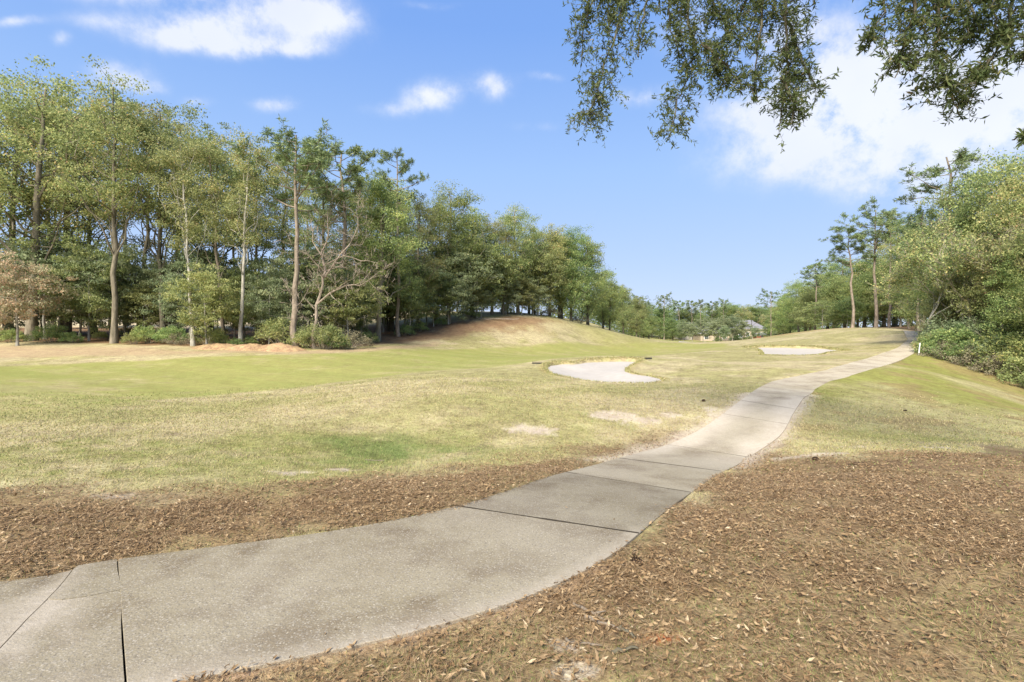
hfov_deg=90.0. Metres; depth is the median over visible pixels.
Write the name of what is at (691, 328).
understory tree
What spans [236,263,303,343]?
understory tree
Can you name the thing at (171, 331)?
shrub
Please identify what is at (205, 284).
understory tree
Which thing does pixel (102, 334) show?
shrub
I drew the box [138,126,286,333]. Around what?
oak tree
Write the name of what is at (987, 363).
shrub
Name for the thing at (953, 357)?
shrub
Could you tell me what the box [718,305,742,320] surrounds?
evergreen tree
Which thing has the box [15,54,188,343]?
oak tree
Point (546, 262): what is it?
understory tree
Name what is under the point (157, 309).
understory tree
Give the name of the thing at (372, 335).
shrub
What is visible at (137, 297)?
understory tree
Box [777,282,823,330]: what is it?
evergreen tree
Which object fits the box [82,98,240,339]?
oak tree
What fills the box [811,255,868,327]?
oak tree
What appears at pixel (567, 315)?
distant woods
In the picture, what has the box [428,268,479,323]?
understory tree
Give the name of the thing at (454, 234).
oak tree
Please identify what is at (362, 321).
understory tree
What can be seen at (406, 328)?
shrub
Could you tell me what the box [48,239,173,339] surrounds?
understory tree
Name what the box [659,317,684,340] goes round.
evergreen tree
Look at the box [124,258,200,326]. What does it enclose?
understory tree
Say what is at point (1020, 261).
bare tree
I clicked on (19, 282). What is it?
understory tree
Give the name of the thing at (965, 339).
shrub
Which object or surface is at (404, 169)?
pine tree
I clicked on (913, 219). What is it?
pine tree
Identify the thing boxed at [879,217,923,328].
oak tree
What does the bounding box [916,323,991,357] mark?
shrub
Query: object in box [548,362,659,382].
sand bunker
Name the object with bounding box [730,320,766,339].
house
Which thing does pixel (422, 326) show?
shrub
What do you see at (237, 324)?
understory tree
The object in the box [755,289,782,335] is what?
pine tree
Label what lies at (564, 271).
evergreen tree
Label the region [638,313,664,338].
evergreen tree
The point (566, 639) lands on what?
stick
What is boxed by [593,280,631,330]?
evergreen tree
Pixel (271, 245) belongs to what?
oak tree
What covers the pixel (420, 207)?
oak tree
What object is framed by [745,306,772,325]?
oak tree
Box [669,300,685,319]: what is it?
pine tree
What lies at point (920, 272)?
evergreen tree
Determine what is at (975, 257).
bare tree
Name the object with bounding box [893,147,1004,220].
pine tree
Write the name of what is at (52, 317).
understory tree
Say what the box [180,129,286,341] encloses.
oak tree
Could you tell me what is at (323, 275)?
dead tree
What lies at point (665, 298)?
pine tree
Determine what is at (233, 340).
shrub
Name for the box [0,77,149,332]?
oak tree
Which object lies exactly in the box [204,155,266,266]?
oak tree
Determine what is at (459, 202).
oak tree
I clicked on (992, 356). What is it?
shrub
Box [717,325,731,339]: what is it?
understory tree
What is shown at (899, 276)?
bare tree
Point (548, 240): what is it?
evergreen tree
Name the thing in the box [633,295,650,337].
pine tree
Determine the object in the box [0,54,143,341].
oak tree
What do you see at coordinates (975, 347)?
shrub
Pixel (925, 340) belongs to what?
shrub
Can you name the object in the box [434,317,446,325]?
shrub
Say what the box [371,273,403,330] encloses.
evergreen tree
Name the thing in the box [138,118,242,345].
oak tree
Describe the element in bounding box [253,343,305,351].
leaf mound
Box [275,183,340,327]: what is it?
oak tree
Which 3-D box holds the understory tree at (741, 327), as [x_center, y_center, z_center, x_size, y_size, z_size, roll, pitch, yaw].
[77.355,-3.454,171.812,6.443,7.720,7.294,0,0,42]
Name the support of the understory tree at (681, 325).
on the ground at (470, 348)
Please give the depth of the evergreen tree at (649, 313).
212.11 m
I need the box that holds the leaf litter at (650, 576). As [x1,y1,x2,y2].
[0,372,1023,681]
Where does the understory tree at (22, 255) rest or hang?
on the ground at (470, 348)
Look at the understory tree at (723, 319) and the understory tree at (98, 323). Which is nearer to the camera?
the understory tree at (98, 323)
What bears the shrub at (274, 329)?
on the ground at (470, 348)
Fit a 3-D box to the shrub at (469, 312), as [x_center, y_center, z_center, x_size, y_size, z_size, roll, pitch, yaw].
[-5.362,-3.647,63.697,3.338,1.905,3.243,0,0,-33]
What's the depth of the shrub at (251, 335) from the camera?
42.64 m
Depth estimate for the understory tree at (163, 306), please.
40.32 m
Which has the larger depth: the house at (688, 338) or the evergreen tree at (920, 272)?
the house at (688, 338)
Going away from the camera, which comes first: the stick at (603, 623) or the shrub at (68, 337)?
the stick at (603, 623)
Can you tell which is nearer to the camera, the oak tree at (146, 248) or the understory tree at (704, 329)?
the oak tree at (146, 248)
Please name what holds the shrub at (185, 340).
on the ground at (470, 348)
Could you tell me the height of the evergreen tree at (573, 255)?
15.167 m
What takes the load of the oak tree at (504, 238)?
on the ground at (470, 348)
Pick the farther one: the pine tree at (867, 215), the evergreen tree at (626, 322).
the evergreen tree at (626, 322)
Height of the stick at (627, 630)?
0.031 m
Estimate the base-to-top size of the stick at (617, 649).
0.036 m
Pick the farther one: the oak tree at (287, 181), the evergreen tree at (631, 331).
the evergreen tree at (631, 331)
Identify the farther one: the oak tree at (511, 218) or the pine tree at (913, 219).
the oak tree at (511, 218)
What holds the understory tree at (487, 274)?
on the ground at (470, 348)
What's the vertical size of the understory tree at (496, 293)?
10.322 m
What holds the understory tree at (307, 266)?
on the ground at (470, 348)
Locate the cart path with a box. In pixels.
[0,330,918,681]
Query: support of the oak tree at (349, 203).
on the ground at (470, 348)
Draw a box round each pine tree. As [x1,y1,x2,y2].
[70,93,140,325]
[222,113,347,346]
[292,141,391,335]
[362,147,429,336]
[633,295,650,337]
[653,291,676,339]
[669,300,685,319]
[683,300,699,321]
[690,299,706,323]
[705,301,721,319]
[713,298,731,317]
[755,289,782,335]
[793,261,831,329]
[816,226,883,327]
[835,195,906,327]
[869,209,917,327]
[891,206,939,330]
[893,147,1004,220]
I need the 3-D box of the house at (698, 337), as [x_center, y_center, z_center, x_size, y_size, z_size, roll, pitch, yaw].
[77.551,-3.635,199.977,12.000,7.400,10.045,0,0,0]
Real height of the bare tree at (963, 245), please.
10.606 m
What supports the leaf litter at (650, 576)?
on the ground at (470, 348)
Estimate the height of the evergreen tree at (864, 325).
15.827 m
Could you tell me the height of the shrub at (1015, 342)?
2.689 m
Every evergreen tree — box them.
[347,174,456,330]
[348,271,377,337]
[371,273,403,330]
[452,206,514,316]
[516,227,564,313]
[516,250,552,313]
[527,223,572,315]
[544,224,597,320]
[546,233,592,317]
[569,234,617,324]
[582,264,625,328]
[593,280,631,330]
[612,284,643,333]
[618,308,647,335]
[626,295,648,336]
[633,321,653,337]
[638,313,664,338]
[643,302,656,336]
[649,306,675,338]
[654,307,683,337]
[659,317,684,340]
[670,306,702,322]
[673,319,689,339]
[689,313,710,321]
[705,311,724,325]
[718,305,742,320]
[724,305,751,324]
[738,304,765,325]
[759,306,780,334]
[760,323,774,336]
[762,293,802,333]
[765,301,793,334]
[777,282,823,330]
[785,289,830,330]
[794,268,847,328]
[796,271,868,328]
[822,254,882,327]
[831,277,884,327]
[837,254,904,326]
[854,243,915,325]
[891,167,1012,318]
[900,241,984,334]
[902,145,1023,323]
[903,289,962,335]
[905,225,943,321]
[914,258,1005,325]
[919,215,995,305]
[921,195,1023,321]
[943,244,1023,334]
[973,250,1023,355]
[978,208,1023,340]
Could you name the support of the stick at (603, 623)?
on the ground at (470, 348)
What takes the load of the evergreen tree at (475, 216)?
on the ground at (470, 348)
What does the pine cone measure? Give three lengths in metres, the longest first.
0.101 x 0.079 x 0.079 m
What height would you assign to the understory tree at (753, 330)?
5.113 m
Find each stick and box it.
[564,637,601,645]
[572,602,605,619]
[584,615,631,632]
[611,645,637,653]
[618,625,635,637]
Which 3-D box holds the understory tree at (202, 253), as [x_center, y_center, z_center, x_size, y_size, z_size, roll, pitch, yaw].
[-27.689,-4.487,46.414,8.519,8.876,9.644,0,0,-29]
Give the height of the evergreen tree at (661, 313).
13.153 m
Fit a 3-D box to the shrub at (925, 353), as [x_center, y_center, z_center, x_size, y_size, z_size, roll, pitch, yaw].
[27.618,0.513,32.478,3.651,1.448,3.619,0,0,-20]
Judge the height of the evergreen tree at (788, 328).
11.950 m
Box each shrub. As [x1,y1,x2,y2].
[0,328,26,342]
[24,322,73,341]
[58,331,85,342]
[91,331,108,338]
[118,326,138,336]
[120,331,149,343]
[130,322,168,343]
[149,324,188,343]
[159,333,199,344]
[185,325,228,344]
[209,334,230,343]
[227,337,244,344]
[243,336,259,343]
[248,330,284,340]
[252,312,311,344]
[286,326,318,347]
[295,318,350,349]
[317,327,374,347]
[318,334,351,348]
[357,330,379,342]
[394,324,415,335]
[410,322,429,330]
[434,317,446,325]
[456,306,481,318]
[500,305,514,313]
[532,306,561,315]
[573,315,589,322]
[729,335,741,340]
[907,328,946,352]
[913,334,961,355]
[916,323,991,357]
[917,310,989,342]
[917,340,966,358]
[929,343,1003,364]
[934,324,1018,359]
[944,311,1020,357]
[946,350,1005,371]
[951,335,1023,368]
[959,331,1023,371]
[960,356,1022,376]
[972,321,1023,367]
[993,356,1023,386]
[998,362,1023,381]
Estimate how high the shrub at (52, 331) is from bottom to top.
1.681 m
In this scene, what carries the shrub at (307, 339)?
on the ground at (470, 348)
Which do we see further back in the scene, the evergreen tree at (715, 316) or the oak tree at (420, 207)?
the evergreen tree at (715, 316)
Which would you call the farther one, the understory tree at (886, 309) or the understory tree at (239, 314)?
the understory tree at (886, 309)
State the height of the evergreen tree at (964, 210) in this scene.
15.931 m
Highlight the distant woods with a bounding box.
[440,231,987,336]
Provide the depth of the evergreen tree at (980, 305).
33.19 m
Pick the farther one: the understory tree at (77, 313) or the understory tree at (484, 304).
the understory tree at (484, 304)
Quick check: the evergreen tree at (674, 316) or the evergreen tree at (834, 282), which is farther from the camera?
the evergreen tree at (674, 316)
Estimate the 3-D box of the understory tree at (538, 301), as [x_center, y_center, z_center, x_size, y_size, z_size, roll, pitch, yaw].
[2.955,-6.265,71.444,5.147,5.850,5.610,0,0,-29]
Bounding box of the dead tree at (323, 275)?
[272,179,395,348]
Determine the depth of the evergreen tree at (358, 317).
49.70 m
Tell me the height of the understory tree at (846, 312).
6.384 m
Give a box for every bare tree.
[732,306,769,338]
[863,233,996,321]
[889,210,996,318]
[906,262,999,329]
[947,208,1023,316]
[962,224,1023,332]
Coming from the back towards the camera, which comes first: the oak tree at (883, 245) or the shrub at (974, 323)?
the oak tree at (883, 245)
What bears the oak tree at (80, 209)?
on the ground at (470, 348)
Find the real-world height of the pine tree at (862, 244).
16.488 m
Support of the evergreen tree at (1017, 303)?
on the ground at (470, 348)
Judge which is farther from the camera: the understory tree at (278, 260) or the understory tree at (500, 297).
the understory tree at (500, 297)
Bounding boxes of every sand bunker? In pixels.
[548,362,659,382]
[759,348,835,354]
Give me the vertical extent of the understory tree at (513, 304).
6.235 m
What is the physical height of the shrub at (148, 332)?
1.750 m
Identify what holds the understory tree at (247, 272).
on the ground at (470, 348)
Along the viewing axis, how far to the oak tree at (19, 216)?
43.36 m
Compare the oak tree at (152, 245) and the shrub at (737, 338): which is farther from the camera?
the shrub at (737, 338)
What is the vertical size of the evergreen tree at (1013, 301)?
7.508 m
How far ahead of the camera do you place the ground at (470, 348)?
10.45 m
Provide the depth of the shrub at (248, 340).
38.76 m
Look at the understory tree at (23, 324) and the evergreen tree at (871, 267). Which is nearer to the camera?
the understory tree at (23, 324)
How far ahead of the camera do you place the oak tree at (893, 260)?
69.74 m
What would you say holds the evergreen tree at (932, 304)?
on the ground at (470, 348)
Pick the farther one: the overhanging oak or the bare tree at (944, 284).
the bare tree at (944, 284)
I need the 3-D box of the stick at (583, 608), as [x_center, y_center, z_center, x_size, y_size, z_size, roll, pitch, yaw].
[0.499,1.687,3.215,0.073,0.034,0.261,0,0,-40]
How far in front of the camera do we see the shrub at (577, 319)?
79.78 m
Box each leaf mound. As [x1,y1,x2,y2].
[191,343,235,349]
[225,343,262,350]
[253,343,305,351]
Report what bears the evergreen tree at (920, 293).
on the ground at (470, 348)
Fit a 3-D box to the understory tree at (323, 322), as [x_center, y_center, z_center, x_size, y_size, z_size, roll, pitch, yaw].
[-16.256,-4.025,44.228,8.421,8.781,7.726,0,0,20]
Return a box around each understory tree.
[0,228,118,338]
[0,249,81,345]
[2,274,57,332]
[3,232,96,331]
[35,241,139,340]
[42,251,106,333]
[44,270,122,336]
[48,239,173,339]
[64,243,175,336]
[117,281,180,329]
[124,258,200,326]
[132,281,197,338]
[134,250,239,334]
[145,239,248,334]
[156,261,245,343]
[215,256,291,340]
[215,272,265,338]
[216,282,255,337]
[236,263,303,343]
[246,239,367,339]
[252,249,339,330]
[274,243,372,336]
[305,268,395,341]
[331,236,393,324]
[339,263,389,336]
[367,262,409,332]
[377,254,458,328]
[383,274,435,334]
[384,262,440,330]
[421,243,492,310]
[422,275,460,326]
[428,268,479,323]
[431,234,503,316]
[434,240,518,317]
[469,278,500,316]
[482,272,514,300]
[494,273,524,314]
[502,277,540,314]
[509,270,530,312]
[516,243,569,315]
[519,276,551,315]
[674,319,691,340]
[682,322,701,341]
[691,316,712,338]
[703,319,723,338]
[708,315,733,340]
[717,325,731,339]
[722,314,748,340]
[732,319,752,339]
[749,326,760,337]
[794,300,848,328]
[826,295,868,327]
[862,279,927,326]
[877,280,926,325]
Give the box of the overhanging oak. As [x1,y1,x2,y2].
[562,0,1023,152]
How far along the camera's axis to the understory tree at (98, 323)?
50.81 m
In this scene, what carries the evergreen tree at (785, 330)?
on the ground at (470, 348)
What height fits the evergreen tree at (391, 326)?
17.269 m
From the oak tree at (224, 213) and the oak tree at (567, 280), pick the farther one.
the oak tree at (567, 280)
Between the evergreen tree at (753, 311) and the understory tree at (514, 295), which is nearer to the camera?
the understory tree at (514, 295)
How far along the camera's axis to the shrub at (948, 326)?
33.87 m
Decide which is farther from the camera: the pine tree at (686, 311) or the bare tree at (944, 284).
the pine tree at (686, 311)
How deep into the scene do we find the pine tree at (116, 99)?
63.13 m
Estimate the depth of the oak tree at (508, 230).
68.04 m
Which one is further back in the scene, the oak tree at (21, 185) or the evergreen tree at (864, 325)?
the evergreen tree at (864, 325)
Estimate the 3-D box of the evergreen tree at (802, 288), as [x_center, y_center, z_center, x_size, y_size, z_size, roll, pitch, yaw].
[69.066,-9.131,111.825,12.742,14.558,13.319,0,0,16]
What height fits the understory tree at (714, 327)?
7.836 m
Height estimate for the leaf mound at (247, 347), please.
0.578 m
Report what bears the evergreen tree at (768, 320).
on the ground at (470, 348)
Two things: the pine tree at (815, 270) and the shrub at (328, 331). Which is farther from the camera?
the pine tree at (815, 270)
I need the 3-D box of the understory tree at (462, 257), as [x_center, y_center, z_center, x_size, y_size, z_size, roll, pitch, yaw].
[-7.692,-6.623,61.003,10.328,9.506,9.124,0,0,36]
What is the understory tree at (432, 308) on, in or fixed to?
on the ground at (470, 348)
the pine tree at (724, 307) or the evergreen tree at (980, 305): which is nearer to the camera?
the evergreen tree at (980, 305)
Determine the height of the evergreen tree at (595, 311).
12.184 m
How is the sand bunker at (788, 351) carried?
on the ground at (470, 348)
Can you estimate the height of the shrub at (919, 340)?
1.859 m
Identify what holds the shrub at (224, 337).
on the ground at (470, 348)
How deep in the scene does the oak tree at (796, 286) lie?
124.87 m
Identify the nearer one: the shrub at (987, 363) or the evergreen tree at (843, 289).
the shrub at (987, 363)
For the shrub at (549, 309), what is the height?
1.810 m
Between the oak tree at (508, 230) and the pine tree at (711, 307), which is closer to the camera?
the oak tree at (508, 230)
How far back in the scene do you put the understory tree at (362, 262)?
55.92 m
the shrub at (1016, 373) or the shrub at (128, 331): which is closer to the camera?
the shrub at (1016, 373)
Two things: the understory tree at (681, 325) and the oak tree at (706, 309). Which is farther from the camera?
the oak tree at (706, 309)
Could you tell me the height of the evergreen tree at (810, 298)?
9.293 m
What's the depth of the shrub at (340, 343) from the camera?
38.11 m
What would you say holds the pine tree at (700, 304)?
on the ground at (470, 348)
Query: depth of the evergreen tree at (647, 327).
169.38 m
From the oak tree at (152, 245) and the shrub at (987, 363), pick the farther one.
the oak tree at (152, 245)
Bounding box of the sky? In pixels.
[0,0,1023,329]
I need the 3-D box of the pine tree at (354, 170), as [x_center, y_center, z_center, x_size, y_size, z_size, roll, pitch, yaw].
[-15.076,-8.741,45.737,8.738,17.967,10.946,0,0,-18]
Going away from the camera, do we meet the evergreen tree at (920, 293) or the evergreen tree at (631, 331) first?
the evergreen tree at (920, 293)
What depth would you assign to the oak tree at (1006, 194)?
34.46 m
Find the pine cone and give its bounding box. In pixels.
[630,556,641,565]
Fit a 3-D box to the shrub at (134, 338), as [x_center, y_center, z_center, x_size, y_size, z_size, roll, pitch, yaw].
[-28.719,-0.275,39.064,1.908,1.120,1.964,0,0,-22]
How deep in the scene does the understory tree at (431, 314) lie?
58.38 m
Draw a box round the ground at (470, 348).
[0,304,1023,681]
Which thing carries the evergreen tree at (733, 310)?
on the ground at (470, 348)
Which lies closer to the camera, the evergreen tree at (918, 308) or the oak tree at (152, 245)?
the evergreen tree at (918, 308)
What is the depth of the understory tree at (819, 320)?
94.45 m
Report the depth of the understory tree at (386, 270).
55.30 m
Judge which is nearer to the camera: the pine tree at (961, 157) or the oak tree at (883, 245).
the pine tree at (961, 157)
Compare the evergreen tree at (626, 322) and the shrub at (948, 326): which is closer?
the shrub at (948, 326)
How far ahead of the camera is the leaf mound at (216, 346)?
36.50 m
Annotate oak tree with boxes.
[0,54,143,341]
[0,72,104,326]
[0,73,107,336]
[0,74,45,221]
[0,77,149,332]
[11,94,153,333]
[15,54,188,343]
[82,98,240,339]
[84,98,192,330]
[103,127,231,334]
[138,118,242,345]
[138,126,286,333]
[160,122,274,340]
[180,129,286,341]
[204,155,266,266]
[207,150,311,335]
[236,152,315,266]
[275,171,371,335]
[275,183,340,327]
[318,172,395,335]
[331,170,436,340]
[388,192,457,331]
[408,202,471,320]
[409,179,499,323]
[473,213,516,314]
[483,218,533,314]
[485,202,552,313]
[555,230,586,318]
[697,304,719,316]
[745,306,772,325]
[771,278,815,331]
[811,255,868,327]
[850,230,917,325]
[872,219,944,327]
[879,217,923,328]
[961,155,1023,254]
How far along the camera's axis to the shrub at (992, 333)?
29.95 m
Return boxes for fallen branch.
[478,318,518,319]
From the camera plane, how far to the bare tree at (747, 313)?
176.39 m
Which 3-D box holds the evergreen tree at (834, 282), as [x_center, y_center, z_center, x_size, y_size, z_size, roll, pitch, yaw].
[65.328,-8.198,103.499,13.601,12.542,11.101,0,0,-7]
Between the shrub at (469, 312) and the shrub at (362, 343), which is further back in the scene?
the shrub at (469, 312)
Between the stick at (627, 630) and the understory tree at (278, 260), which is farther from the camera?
the understory tree at (278, 260)
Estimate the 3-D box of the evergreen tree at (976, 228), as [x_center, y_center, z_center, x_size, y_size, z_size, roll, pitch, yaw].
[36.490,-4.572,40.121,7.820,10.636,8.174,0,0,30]
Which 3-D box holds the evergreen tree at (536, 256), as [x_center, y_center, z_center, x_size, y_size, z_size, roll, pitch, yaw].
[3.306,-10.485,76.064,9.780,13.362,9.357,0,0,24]
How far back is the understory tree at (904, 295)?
62.60 m
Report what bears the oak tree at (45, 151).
on the ground at (470, 348)
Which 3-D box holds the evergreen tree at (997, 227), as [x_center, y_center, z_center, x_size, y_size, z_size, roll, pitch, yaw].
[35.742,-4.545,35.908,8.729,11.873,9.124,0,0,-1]
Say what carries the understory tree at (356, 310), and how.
on the ground at (470, 348)
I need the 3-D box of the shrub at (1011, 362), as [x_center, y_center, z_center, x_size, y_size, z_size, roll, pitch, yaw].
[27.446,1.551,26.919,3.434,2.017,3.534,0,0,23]
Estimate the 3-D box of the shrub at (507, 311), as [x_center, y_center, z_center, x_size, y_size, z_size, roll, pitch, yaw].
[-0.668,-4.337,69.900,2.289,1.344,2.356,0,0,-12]
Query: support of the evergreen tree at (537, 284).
on the ground at (470, 348)
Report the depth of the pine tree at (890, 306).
78.82 m
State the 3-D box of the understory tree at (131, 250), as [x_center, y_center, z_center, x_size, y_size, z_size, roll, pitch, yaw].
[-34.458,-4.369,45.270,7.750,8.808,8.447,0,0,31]
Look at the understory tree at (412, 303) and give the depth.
53.80 m
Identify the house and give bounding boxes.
[674,322,697,339]
[693,323,729,340]
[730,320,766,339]
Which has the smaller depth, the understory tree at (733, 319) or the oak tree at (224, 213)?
the oak tree at (224, 213)
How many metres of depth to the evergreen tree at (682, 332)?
197.22 m
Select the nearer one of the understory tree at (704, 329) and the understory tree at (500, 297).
the understory tree at (500, 297)
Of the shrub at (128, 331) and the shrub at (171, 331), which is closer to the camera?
the shrub at (171, 331)
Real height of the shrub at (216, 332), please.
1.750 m
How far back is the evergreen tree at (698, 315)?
214.54 m
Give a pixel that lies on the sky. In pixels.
(481, 94)
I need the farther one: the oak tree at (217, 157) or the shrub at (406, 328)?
the shrub at (406, 328)
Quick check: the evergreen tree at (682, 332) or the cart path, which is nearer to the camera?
the cart path
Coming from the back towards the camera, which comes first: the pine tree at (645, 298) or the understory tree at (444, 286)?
the pine tree at (645, 298)
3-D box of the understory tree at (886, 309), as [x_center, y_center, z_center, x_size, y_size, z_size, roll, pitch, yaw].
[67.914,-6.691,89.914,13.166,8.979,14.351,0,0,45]
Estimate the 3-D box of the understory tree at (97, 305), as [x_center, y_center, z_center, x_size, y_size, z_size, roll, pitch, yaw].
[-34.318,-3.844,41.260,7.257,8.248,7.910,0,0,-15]
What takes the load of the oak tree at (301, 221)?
on the ground at (470, 348)
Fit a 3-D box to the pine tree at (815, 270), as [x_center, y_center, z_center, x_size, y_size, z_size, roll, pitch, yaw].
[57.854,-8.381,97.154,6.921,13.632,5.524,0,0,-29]
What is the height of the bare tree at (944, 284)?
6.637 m
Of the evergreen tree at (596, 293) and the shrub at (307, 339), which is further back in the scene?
the evergreen tree at (596, 293)
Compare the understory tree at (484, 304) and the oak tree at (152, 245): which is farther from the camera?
the understory tree at (484, 304)
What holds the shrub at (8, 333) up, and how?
on the ground at (470, 348)
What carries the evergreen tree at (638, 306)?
on the ground at (470, 348)
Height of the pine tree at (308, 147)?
17.362 m
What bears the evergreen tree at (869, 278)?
on the ground at (470, 348)
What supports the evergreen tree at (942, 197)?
on the ground at (470, 348)
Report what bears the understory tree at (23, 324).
on the ground at (470, 348)
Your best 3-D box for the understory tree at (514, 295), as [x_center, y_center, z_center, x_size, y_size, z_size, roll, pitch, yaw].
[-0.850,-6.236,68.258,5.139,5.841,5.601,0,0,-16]
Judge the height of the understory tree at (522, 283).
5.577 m
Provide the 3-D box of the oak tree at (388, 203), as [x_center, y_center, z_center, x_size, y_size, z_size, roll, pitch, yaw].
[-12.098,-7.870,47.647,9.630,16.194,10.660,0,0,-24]
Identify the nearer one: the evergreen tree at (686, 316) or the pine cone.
the pine cone

